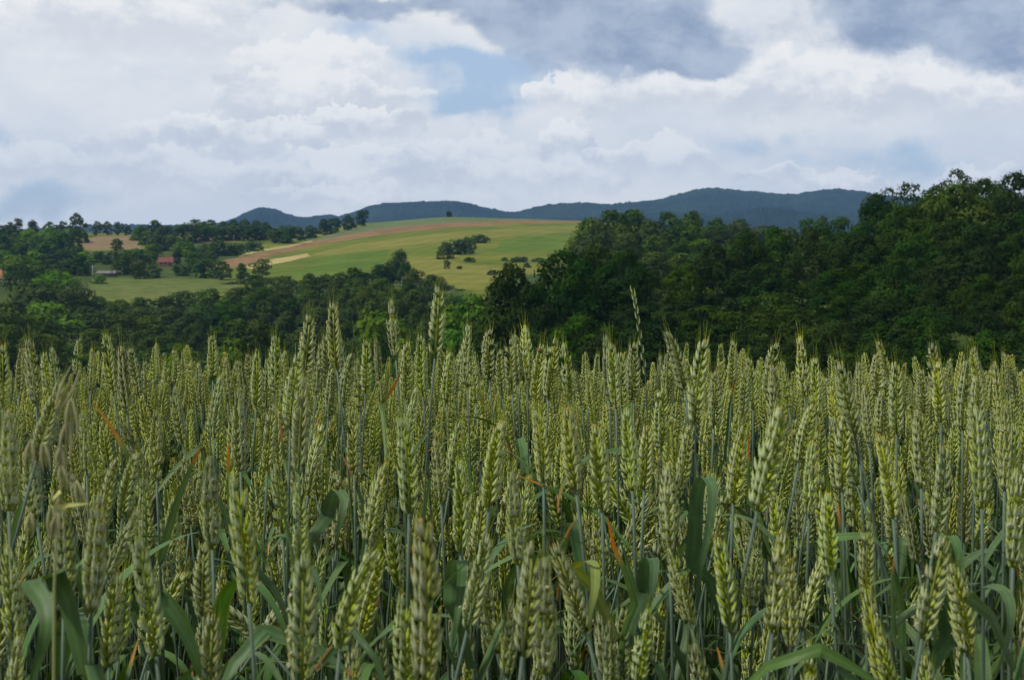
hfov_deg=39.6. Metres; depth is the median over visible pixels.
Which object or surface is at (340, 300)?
broadleaf tree
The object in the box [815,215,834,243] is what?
broadleaf tree
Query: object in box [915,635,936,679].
wheat plant
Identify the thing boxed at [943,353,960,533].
wheat plant
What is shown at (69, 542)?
wheat plant
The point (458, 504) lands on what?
wheat plant
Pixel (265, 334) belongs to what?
broadleaf tree
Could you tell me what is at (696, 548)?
wheat plant
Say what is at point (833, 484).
wheat plant
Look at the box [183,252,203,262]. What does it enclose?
hedge bush
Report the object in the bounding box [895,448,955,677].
wheat plant
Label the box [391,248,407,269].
hillside tree
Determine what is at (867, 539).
wheat plant
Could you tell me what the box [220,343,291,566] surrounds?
wheat plant
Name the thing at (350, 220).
broadleaf tree
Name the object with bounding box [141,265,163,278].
broadleaf tree
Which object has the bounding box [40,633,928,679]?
soil
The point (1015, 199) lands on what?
broadleaf tree
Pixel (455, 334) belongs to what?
broadleaf tree
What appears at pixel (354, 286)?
broadleaf tree
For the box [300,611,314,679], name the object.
wheat plant
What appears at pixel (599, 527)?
wheat plant
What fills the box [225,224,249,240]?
hedge bush
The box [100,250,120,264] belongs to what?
hedge bush
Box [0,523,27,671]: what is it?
wheat plant
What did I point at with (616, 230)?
broadleaf tree
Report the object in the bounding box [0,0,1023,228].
sky
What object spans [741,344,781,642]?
wheat plant
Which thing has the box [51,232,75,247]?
broadleaf tree
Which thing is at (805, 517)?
wheat plant
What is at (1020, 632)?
wheat plant
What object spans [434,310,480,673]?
wheat plant
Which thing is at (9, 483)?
wheat plant
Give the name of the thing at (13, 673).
wheat plant
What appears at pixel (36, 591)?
wheat plant
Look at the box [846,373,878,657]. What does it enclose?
wheat plant
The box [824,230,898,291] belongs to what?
broadleaf tree
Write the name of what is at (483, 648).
wheat plant
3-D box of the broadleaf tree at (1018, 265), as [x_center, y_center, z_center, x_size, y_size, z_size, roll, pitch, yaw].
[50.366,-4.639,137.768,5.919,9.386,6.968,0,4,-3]
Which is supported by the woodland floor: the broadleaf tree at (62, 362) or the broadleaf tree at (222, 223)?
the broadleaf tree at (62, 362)
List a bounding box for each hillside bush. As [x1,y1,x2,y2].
[384,259,403,277]
[397,261,415,279]
[436,241,454,259]
[447,239,467,254]
[461,236,476,253]
[463,257,475,262]
[471,234,490,242]
[487,269,496,274]
[510,256,528,262]
[531,257,544,261]
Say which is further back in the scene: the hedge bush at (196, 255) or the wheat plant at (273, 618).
the hedge bush at (196, 255)
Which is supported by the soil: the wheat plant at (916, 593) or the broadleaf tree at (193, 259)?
the wheat plant at (916, 593)
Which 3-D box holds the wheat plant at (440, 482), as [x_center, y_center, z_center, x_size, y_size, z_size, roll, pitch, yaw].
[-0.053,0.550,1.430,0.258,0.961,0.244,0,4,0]
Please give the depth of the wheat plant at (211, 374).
2.05 m
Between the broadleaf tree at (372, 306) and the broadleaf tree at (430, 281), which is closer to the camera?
the broadleaf tree at (372, 306)
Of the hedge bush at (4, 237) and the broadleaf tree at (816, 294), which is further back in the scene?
the hedge bush at (4, 237)
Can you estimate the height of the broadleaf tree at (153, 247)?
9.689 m
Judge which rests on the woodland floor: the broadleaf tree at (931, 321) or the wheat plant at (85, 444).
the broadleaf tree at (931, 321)
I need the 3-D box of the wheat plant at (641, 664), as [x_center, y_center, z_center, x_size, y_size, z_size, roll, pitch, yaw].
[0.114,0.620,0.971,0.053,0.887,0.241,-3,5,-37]
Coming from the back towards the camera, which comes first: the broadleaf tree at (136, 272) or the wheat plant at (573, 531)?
the broadleaf tree at (136, 272)
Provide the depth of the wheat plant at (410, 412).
1.64 m
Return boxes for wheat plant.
[0,328,39,679]
[0,368,65,614]
[0,383,182,663]
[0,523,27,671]
[0,533,10,666]
[4,588,9,664]
[5,612,27,679]
[11,486,40,679]
[13,516,38,614]
[14,342,29,563]
[19,396,123,679]
[20,430,93,679]
[20,455,110,679]
[22,326,58,679]
[22,534,52,678]
[24,344,105,664]
[28,329,150,679]
[36,507,144,679]
[38,342,94,679]
[44,333,83,675]
[47,336,73,624]
[49,468,80,679]
[64,493,246,679]
[66,430,144,670]
[67,460,192,679]
[72,456,97,679]
[76,323,223,675]
[90,519,244,679]
[92,402,179,678]
[92,445,263,656]
[98,552,139,679]
[99,380,208,640]
[112,410,155,679]
[114,551,132,679]
[118,393,201,679]
[118,413,228,673]
[126,344,181,672]
[127,503,163,679]
[128,463,154,679]
[131,338,225,678]
[136,571,157,679]
[137,358,180,677]
[140,357,197,568]
[140,555,192,679]
[143,461,204,679]
[151,345,181,679]
[152,326,229,679]
[153,556,163,661]
[153,578,353,679]
[156,516,179,679]
[174,517,194,678]
[175,580,386,679]
[178,446,202,678]
[181,480,238,679]
[185,350,250,612]
[188,357,220,578]
[191,534,281,679]
[194,355,211,544]
[195,610,208,672]
[198,434,294,673]
[201,356,248,616]
[208,357,257,678]
[215,556,230,668]
[218,374,410,679]
[219,342,253,608]
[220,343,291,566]
[222,349,267,606]
[223,350,271,598]
[224,452,259,679]
[226,396,360,679]
[228,510,282,679]
[233,543,347,677]
[233,555,316,679]
[238,560,266,679]
[250,343,283,592]
[251,528,384,679]
[252,517,282,676]
[254,362,309,679]
[261,512,324,679]
[266,321,311,654]
[268,301,316,627]
[269,445,348,679]
[271,332,358,679]
[275,525,291,588]
[285,517,321,679]
[287,442,343,679]
[289,410,326,590]
[290,470,309,679]
[294,532,329,669]
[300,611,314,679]
[306,394,368,656]
[306,410,352,668]
[310,337,401,638]
[314,574,417,679]
[316,435,409,679]
[317,486,405,672]
[318,362,434,677]
[319,582,332,679]
[320,459,348,679]
[321,326,399,668]
[323,348,364,616]
[324,445,343,679]
[324,590,360,679]
[325,407,529,679]
[326,287,413,647]
[329,333,402,654]
[332,276,498,656]
[334,344,373,679]
[339,369,420,679]
[339,435,500,677]
[342,636,364,679]
[348,328,440,664]
[349,537,389,679]
[354,438,471,679]
[355,327,391,645]
[356,475,402,679]
[360,539,380,665]
[370,333,394,679]
[372,615,389,679]
[386,287,512,632]
[394,390,612,679]
[408,487,445,679]
[411,627,423,679]
[412,325,441,679]
[429,420,565,679]
[429,506,496,679]
[430,327,542,679]
[430,341,464,623]
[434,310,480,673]
[437,320,561,679]
[440,485,477,679]
[443,391,551,679]
[443,392,571,679]
[445,613,456,679]
[450,326,560,639]
[450,352,491,539]
[451,520,478,679]
[452,348,487,559]
[460,445,497,679]
[461,631,478,679]
[466,457,523,653]
[468,350,491,629]
[468,488,562,677]
[470,546,504,679]
[473,333,532,608]
[480,609,492,679]
[485,344,535,665]
[488,570,506,677]
[489,333,547,669]
[499,460,535,679]
[499,577,516,679]
[503,397,611,668]
[504,450,599,679]
[509,554,542,679]
[513,537,554,679]
[514,524,543,679]
[517,314,533,679]
[517,413,757,676]
[525,444,616,660]
[531,611,559,679]
[531,647,548,679]
[532,331,664,670]
[535,533,557,679]
[537,367,591,525]
[543,516,600,679]
[553,381,596,679]
[557,318,710,679]
[562,585,581,669]
[567,323,629,624]
[567,591,588,679]
[568,517,659,679]
[570,502,596,576]
[571,507,676,669]
[573,369,609,666]
[585,342,627,663]
[585,375,669,679]
[588,514,607,596]
[591,501,600,657]
[592,351,626,463]
[592,585,614,679]
[598,466,696,668]
[598,604,620,679]
[601,482,656,662]
[602,334,737,642]
[604,339,696,669]
[606,323,733,667]
[609,385,646,679]
[622,329,641,609]
[622,447,720,679]
[625,519,670,679]
[627,451,690,679]
[630,596,653,679]
[631,416,786,679]
[637,414,821,675]
[640,440,679,679]
[643,346,674,679]
[649,365,662,563]
[650,569,668,679]
[654,445,746,679]
[656,348,682,610]
[661,316,715,665]
[662,538,702,679]
[669,562,695,679]
[674,475,737,679]
[677,502,705,673]
[678,334,780,662]
[678,469,708,679]
[679,402,858,664]
[679,464,726,679]
[684,618,875,679]
[685,405,843,662]
[696,463,721,679]
[701,465,803,679]
[702,355,743,661]
[708,514,738,679]
[710,421,750,679]
[722,379,794,679]
[723,575,738,679]
[733,510,792,679]
[736,357,816,656]
[736,506,789,670]
[739,535,750,661]
[739,597,755,679]
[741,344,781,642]
[741,630,763,679]
[748,515,775,679]
[755,447,832,679]
[755,612,781,679]
[758,394,932,678]
[762,321,839,679]
[763,391,820,679]
[763,507,794,679]
[765,348,828,679]
[765,479,820,679]
[773,502,814,655]
[776,538,821,679]
[777,351,804,664]
[780,535,859,679]
[787,529,885,679]
[793,374,838,671]
[793,510,875,678]
[797,432,954,676]
[799,621,818,679]
[801,366,891,656]
[802,421,931,679]
[809,344,917,635]
[811,468,1023,679]
[817,574,876,679]
[818,504,919,679]
[821,576,841,679]
[825,437,889,663]
[826,398,912,679]
[829,368,861,659]
[830,340,993,679]
[832,397,852,679]
[833,465,1023,664]
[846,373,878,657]
[850,348,992,677]
[850,497,993,645]
[851,402,923,676]
[852,571,1023,679]
[854,355,917,588]
[855,559,892,679]
[868,346,919,649]
[868,558,921,679]
[872,415,906,679]
[873,361,990,646]
[874,335,914,653]
[880,548,973,679]
[883,470,929,666]
[886,486,949,676]
[888,349,910,679]
[894,579,925,647]
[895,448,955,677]
[899,480,937,651]
[901,327,948,677]
[901,371,910,497]
[909,376,913,414]
[911,429,1018,679]
[912,510,952,679]
[913,548,1023,677]
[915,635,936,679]
[932,410,1021,671]
[936,616,950,679]
[937,538,976,679]
[937,628,944,679]
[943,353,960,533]
[944,341,1008,672]
[949,460,972,679]
[953,645,967,679]
[955,341,1023,679]
[960,375,992,679]
[960,626,973,671]
[964,449,1023,679]
[967,358,1023,675]
[968,337,1016,679]
[988,368,1023,648]
[996,387,1023,679]
[1001,345,1022,477]
[1009,358,1021,467]
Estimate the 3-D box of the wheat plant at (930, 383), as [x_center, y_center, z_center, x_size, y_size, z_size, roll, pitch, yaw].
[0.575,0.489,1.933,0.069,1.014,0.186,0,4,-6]
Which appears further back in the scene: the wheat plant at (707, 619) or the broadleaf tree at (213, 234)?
the broadleaf tree at (213, 234)
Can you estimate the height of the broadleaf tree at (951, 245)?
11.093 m
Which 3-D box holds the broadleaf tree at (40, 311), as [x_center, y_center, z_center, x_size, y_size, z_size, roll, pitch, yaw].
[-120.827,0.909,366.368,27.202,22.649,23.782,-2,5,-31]
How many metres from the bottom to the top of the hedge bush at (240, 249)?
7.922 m
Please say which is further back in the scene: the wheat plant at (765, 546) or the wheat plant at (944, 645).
the wheat plant at (765, 546)
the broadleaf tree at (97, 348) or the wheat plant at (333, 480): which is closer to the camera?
the wheat plant at (333, 480)
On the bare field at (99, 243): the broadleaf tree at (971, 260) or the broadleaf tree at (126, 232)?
the broadleaf tree at (126, 232)
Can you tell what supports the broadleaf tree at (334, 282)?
on the woodland floor
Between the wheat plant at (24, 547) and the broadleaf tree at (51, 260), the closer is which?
the wheat plant at (24, 547)
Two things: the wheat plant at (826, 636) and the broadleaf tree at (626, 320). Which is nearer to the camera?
the wheat plant at (826, 636)
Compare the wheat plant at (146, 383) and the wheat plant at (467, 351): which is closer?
the wheat plant at (467, 351)
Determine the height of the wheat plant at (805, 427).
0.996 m
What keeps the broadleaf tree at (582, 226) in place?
on the woodland floor
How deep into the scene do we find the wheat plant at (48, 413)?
1.05 m
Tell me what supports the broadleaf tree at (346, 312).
on the woodland floor
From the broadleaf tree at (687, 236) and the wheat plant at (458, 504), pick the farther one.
the broadleaf tree at (687, 236)
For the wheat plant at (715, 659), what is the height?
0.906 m
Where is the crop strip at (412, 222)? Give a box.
[290,217,569,244]
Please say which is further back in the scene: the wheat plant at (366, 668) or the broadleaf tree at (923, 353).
the broadleaf tree at (923, 353)
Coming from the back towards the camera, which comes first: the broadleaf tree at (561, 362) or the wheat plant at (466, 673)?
the broadleaf tree at (561, 362)
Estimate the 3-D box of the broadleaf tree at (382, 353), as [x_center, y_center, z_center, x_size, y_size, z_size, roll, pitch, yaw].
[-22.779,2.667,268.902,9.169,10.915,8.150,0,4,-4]
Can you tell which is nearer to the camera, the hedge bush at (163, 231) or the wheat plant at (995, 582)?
the wheat plant at (995, 582)
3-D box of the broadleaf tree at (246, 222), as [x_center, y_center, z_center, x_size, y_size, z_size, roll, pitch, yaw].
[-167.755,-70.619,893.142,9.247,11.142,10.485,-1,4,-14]
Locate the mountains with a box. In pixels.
[7,187,966,234]
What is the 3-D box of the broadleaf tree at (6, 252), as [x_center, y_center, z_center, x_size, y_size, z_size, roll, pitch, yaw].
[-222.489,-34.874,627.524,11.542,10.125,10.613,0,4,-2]
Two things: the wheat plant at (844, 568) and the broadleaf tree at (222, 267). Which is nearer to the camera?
the wheat plant at (844, 568)
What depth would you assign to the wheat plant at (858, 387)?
2.20 m
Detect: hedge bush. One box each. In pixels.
[0,225,16,238]
[0,233,13,247]
[11,244,27,255]
[15,236,43,255]
[32,240,58,259]
[44,237,75,253]
[60,258,76,274]
[65,246,84,258]
[68,228,89,242]
[76,258,94,270]
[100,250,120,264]
[117,250,136,258]
[129,226,147,240]
[145,232,172,250]
[155,225,173,239]
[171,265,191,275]
[172,221,199,242]
[174,241,197,257]
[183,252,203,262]
[190,258,217,278]
[207,240,234,255]
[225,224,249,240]
[227,244,245,255]
[243,225,265,240]
[244,241,263,251]
[256,223,274,239]
[265,225,298,243]
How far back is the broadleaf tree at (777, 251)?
188.19 m
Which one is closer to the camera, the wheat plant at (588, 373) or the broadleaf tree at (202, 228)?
the wheat plant at (588, 373)
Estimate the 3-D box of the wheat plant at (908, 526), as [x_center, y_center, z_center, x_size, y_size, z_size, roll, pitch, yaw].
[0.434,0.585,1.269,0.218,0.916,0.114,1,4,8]
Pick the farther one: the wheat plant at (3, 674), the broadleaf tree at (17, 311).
the broadleaf tree at (17, 311)
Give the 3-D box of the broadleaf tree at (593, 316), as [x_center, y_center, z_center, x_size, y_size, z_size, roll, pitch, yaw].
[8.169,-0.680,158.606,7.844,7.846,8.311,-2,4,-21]
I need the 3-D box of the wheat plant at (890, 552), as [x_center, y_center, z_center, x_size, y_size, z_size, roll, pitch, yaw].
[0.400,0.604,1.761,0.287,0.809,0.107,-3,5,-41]
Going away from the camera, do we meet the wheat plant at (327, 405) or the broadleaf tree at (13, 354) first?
the wheat plant at (327, 405)
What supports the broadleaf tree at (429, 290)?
on the woodland floor
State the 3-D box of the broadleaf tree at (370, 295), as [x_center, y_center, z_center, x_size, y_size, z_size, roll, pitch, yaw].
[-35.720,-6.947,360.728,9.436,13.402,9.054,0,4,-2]
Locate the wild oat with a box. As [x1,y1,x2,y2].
[24,362,87,679]
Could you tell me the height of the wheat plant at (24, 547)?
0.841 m
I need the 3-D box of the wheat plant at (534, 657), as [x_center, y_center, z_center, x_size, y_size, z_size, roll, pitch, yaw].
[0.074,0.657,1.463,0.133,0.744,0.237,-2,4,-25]
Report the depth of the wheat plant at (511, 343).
2.20 m
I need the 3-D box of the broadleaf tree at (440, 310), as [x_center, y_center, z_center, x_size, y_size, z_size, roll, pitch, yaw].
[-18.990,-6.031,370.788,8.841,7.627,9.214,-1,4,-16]
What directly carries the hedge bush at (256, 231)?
on the hillside
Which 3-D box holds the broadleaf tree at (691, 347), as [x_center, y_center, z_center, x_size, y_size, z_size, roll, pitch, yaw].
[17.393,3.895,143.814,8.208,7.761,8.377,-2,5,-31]
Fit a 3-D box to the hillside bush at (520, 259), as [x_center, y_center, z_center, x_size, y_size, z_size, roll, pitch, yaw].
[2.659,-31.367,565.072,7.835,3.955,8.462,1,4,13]
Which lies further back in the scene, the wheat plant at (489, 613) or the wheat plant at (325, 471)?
the wheat plant at (325, 471)
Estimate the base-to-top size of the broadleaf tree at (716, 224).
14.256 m
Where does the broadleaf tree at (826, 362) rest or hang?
on the woodland floor
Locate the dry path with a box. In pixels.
[237,241,311,255]
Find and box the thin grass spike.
[630,286,648,557]
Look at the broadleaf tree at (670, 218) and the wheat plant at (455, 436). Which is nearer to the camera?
the wheat plant at (455, 436)
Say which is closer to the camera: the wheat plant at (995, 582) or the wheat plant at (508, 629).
the wheat plant at (508, 629)
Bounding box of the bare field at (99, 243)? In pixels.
[80,234,253,249]
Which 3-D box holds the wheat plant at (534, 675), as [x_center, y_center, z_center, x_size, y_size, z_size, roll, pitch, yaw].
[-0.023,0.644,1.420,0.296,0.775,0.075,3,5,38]
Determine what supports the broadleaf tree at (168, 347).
on the woodland floor
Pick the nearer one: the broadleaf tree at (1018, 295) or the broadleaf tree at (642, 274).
the broadleaf tree at (1018, 295)
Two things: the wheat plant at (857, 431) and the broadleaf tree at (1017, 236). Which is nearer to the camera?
the wheat plant at (857, 431)
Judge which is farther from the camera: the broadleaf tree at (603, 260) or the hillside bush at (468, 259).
the hillside bush at (468, 259)
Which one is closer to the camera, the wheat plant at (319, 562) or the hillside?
the wheat plant at (319, 562)
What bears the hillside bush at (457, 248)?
on the hillside
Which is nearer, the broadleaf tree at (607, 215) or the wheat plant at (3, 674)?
the wheat plant at (3, 674)
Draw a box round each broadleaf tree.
[0,245,15,256]
[0,250,14,259]
[0,254,47,291]
[0,299,38,353]
[0,323,22,376]
[0,344,21,394]
[6,282,81,332]
[7,218,23,234]
[8,299,94,354]
[11,228,41,248]
[14,261,40,278]
[15,331,60,375]
[15,354,42,374]
[24,250,44,263]
[27,220,38,232]
[30,269,81,301]
[34,334,68,359]
[39,226,62,239]
[39,253,61,266]
[40,358,70,390]
[42,221,57,233]
[46,264,62,276]
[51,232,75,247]
[53,285,95,319]
[54,344,89,379]
[55,221,66,231]
[61,228,71,237]
[62,355,109,393]
[64,294,89,313]
[66,254,91,275]
[67,212,89,229]
[68,305,106,338]
[69,312,112,348]
[75,251,97,263]
[78,328,103,353]
[83,345,110,377]
[89,221,100,235]
[90,274,107,283]
[90,296,113,313]
[92,251,106,262]
[98,221,114,234]
[99,305,131,328]
[99,325,137,361]
[105,299,130,321]
[106,313,146,348]
[106,341,140,378]
[110,238,123,250]
[110,255,137,274]
[114,221,125,235]
[122,306,157,334]
[123,225,131,234]
[123,297,155,319]
[125,328,167,362]
[127,248,150,264]
[127,259,150,271]
[128,261,145,278]
[131,347,163,378]
[134,315,173,347]
[137,225,150,233]
[137,230,157,244]
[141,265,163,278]
[143,243,163,256]
[147,251,158,265]
[149,220,161,232]
[149,305,187,342]
[153,296,178,319]
[158,342,192,361]
[160,343,203,411]
[162,235,177,246]
[163,317,206,348]
[164,290,195,320]
[171,237,191,247]
[172,249,182,264]
[173,241,182,251]
[179,324,208,359]
[180,301,218,331]
[183,257,206,272]
[189,223,211,240]
[190,219,203,233]
[190,287,225,319]
[194,306,226,334]
[197,243,210,254]
[199,325,228,350]
[199,337,228,374]
[201,225,225,240]
[202,249,219,260]
[203,219,217,231]
[204,337,258,401]
[210,294,253,328]
[211,332,251,355]
[212,260,233,279]
[214,303,256,336]
[216,225,236,240]
[217,318,248,339]
[218,221,226,234]
[221,287,247,304]
[227,219,240,233]
[227,319,283,402]
[233,280,268,310]
[234,280,243,284]
[235,263,249,279]
[239,219,249,233]
[241,299,281,326]
[243,275,262,283]
[246,316,273,345]
[248,258,271,276]
[248,286,276,321]
[251,220,261,233]
[251,329,291,358]
[258,348,288,379]
[259,277,274,284]
[269,278,299,310]
[271,275,290,284]
[272,310,304,350]
[275,297,301,332]
[283,325,325,364]
[283,343,314,390]
[291,306,334,341]
[293,289,327,318]
[294,227,306,240]
[296,273,318,304]
[296,298,334,329]
[304,225,317,238]
[304,342,350,381]
[314,219,332,234]
[314,317,363,363]
[315,274,334,303]
[323,277,347,316]
[325,218,342,232]
[332,266,371,292]
[332,289,359,318]
[333,279,368,317]
[335,307,360,335]
[341,215,357,229]
[342,336,373,377]
[352,286,381,320]
[352,309,416,400]
[354,210,369,225]
[356,301,389,328]
[363,264,402,290]
[367,278,403,305]
[368,327,412,372]
[377,288,403,318]
[379,299,408,321]
[390,318,415,343]
[398,289,428,328]
[398,333,432,377]
[399,269,426,291]
[399,282,425,308]
[405,303,438,342]
[412,320,438,347]
[419,304,478,387]
[420,274,454,294]
[422,287,445,301]
[425,303,448,317]
[430,348,520,411]
[434,292,496,375]
[435,295,464,305]
[470,260,562,396]
[493,290,549,364]
[503,329,560,384]
[508,342,575,403]
[520,248,608,358]
[522,303,579,372]
[531,278,607,354]
[547,315,623,370]
[553,356,606,413]
[557,243,630,317]
[560,217,605,270]
[562,300,621,349]
[567,241,609,285]
[578,333,637,386]
[579,222,616,249]
[585,255,615,290]
[588,274,664,341]
[591,209,632,241]
[591,249,666,340]
[592,326,665,370]
[602,223,640,285]
[604,304,684,366]
[607,234,644,272]
[611,249,640,284]
[619,209,660,244]
[632,251,674,291]
[634,220,673,273]
[638,234,668,279]
[638,361,672,389]
[639,280,675,324]
[641,340,704,372]
[654,308,695,344]
[655,211,686,242]
[657,293,697,311]
[660,259,721,336]
[662,252,700,286]
[662,303,744,358]
[664,224,703,266]
[664,292,748,349]
[665,241,699,267]
[672,353,739,391]
[677,210,704,247]
[685,238,722,276]
[688,242,747,321]
[692,261,720,286]
[696,330,775,366]
[698,217,728,242]
[699,228,729,248]
[711,244,748,261]
[715,230,780,307]
[719,227,764,263]
[721,218,757,237]
[722,291,811,356]
[733,348,784,377]
[738,303,827,364]
[747,224,801,298]
[750,225,785,259]
[760,361,817,399]
[768,336,823,376]
[777,224,831,300]
[779,227,801,254]
[782,241,839,304]
[790,325,854,383]
[792,270,852,324]
[798,217,823,249]
[808,319,863,365]
[809,216,869,278]
[809,354,854,388]
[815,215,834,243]
[816,260,892,325]
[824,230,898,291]
[838,333,894,389]
[842,295,910,349]
[846,345,923,395]
[847,192,901,252]
[848,320,908,365]
[856,205,927,285]
[857,187,920,257]
[859,253,933,330]
[873,204,933,283]
[874,235,947,309]
[875,181,940,258]
[880,324,918,380]
[888,306,962,371]
[895,345,966,387]
[903,329,960,389]
[910,255,967,319]
[911,217,1003,305]
[914,179,1011,285]
[915,184,960,243]
[916,197,990,281]
[927,168,989,211]
[936,299,1008,363]
[939,245,1018,324]
[940,328,1023,393]
[948,273,1020,341]
[958,176,994,218]
[968,189,1023,267]
[981,273,1023,347]
[983,209,1023,292]
[986,170,1023,214]
[986,188,1023,270]
[988,329,1023,395]
[1002,299,1023,345]
[1003,249,1023,324]
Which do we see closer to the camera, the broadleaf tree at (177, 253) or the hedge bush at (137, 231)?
the broadleaf tree at (177, 253)
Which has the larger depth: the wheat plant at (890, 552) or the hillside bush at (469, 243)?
the hillside bush at (469, 243)
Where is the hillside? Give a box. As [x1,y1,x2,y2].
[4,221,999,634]
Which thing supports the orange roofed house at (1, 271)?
on the woodland floor
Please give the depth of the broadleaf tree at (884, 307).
129.03 m
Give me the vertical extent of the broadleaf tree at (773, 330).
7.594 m
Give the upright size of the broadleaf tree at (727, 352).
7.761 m
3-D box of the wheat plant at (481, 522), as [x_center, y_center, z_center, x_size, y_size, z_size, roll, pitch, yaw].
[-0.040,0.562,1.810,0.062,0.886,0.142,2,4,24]
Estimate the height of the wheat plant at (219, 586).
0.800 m
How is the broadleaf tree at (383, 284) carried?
on the woodland floor
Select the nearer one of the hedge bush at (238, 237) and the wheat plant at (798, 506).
the wheat plant at (798, 506)
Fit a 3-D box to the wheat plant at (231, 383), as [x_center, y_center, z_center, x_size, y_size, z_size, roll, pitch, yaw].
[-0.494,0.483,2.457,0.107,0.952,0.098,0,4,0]
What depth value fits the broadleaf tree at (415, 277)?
424.54 m
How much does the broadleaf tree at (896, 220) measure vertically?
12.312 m
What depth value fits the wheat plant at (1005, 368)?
2.60 m
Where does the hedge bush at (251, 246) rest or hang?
on the woodland floor
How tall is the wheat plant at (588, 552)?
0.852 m
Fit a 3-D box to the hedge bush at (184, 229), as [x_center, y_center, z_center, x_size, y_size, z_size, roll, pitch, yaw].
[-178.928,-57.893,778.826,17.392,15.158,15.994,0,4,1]
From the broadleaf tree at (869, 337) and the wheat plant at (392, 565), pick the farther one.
the broadleaf tree at (869, 337)
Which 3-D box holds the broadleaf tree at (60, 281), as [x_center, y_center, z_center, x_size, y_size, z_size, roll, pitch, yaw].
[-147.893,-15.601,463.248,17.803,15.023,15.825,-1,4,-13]
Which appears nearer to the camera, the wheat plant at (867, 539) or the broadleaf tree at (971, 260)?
the wheat plant at (867, 539)
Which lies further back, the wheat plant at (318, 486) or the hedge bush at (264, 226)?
the hedge bush at (264, 226)
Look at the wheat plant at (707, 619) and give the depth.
1.90 m
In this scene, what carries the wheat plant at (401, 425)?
on the soil
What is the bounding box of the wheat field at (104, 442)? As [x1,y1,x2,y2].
[0,342,1023,679]
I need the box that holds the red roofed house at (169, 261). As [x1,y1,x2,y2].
[158,255,174,266]
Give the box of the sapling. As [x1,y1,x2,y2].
[443,259,450,268]
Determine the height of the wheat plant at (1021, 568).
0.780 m
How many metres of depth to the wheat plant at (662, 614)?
1.59 m
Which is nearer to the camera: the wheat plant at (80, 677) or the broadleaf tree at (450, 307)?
the wheat plant at (80, 677)
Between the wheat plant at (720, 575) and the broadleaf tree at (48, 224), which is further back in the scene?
the broadleaf tree at (48, 224)
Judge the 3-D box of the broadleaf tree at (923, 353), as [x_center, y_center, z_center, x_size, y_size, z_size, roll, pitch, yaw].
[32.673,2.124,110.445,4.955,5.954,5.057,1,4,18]
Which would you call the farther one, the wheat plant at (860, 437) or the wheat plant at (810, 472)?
the wheat plant at (860, 437)
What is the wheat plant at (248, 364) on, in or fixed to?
on the soil
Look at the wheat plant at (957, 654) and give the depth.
1.27 m
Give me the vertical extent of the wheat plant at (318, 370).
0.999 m
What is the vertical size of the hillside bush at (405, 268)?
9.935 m
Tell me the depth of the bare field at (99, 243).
767.49 m
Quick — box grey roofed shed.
[96,271,117,276]
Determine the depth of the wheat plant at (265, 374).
2.30 m
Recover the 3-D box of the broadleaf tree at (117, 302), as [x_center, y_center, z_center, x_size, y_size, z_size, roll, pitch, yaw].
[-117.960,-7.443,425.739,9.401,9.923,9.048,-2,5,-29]
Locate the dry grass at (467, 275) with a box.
[311,225,578,287]
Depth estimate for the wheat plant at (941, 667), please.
1.37 m
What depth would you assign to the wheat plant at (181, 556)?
1.76 m
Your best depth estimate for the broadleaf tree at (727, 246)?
350.68 m
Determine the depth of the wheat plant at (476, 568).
1.05 m
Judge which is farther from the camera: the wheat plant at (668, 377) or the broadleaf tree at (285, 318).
the broadleaf tree at (285, 318)
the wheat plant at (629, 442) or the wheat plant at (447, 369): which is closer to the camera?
the wheat plant at (629, 442)
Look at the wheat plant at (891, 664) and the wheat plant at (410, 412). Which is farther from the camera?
the wheat plant at (410, 412)
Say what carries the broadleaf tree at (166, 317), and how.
on the woodland floor
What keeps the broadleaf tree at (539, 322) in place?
on the woodland floor
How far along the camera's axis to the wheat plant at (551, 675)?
1.48 m
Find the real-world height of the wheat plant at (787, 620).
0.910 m
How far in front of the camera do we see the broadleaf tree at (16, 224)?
789.17 m
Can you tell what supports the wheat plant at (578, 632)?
on the soil
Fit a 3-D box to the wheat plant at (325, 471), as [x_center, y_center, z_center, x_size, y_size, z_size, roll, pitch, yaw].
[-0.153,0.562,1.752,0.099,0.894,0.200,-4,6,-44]
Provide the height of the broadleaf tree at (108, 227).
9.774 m
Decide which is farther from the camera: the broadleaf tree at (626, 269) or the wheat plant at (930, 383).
the broadleaf tree at (626, 269)
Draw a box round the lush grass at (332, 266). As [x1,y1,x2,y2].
[288,234,586,277]
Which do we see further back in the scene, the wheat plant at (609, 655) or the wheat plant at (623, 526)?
the wheat plant at (623, 526)
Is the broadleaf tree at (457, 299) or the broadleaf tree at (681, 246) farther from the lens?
the broadleaf tree at (457, 299)
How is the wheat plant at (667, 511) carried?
on the soil
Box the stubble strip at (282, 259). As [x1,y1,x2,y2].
[246,253,308,268]
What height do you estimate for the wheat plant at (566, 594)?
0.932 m
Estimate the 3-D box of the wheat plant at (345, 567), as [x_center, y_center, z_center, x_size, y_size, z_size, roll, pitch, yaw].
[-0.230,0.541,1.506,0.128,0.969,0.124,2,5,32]
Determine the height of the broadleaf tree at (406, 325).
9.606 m
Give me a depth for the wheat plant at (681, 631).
1.71 m
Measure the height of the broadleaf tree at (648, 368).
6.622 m
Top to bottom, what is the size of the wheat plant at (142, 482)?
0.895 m
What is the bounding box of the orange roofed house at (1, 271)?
[0,269,11,284]
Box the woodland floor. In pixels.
[0,229,1023,509]
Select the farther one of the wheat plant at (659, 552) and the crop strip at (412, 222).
the crop strip at (412, 222)
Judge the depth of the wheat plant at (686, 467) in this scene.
1.45 m
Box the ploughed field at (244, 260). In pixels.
[206,220,579,267]
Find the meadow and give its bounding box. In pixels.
[86,277,241,299]
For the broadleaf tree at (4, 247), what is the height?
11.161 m

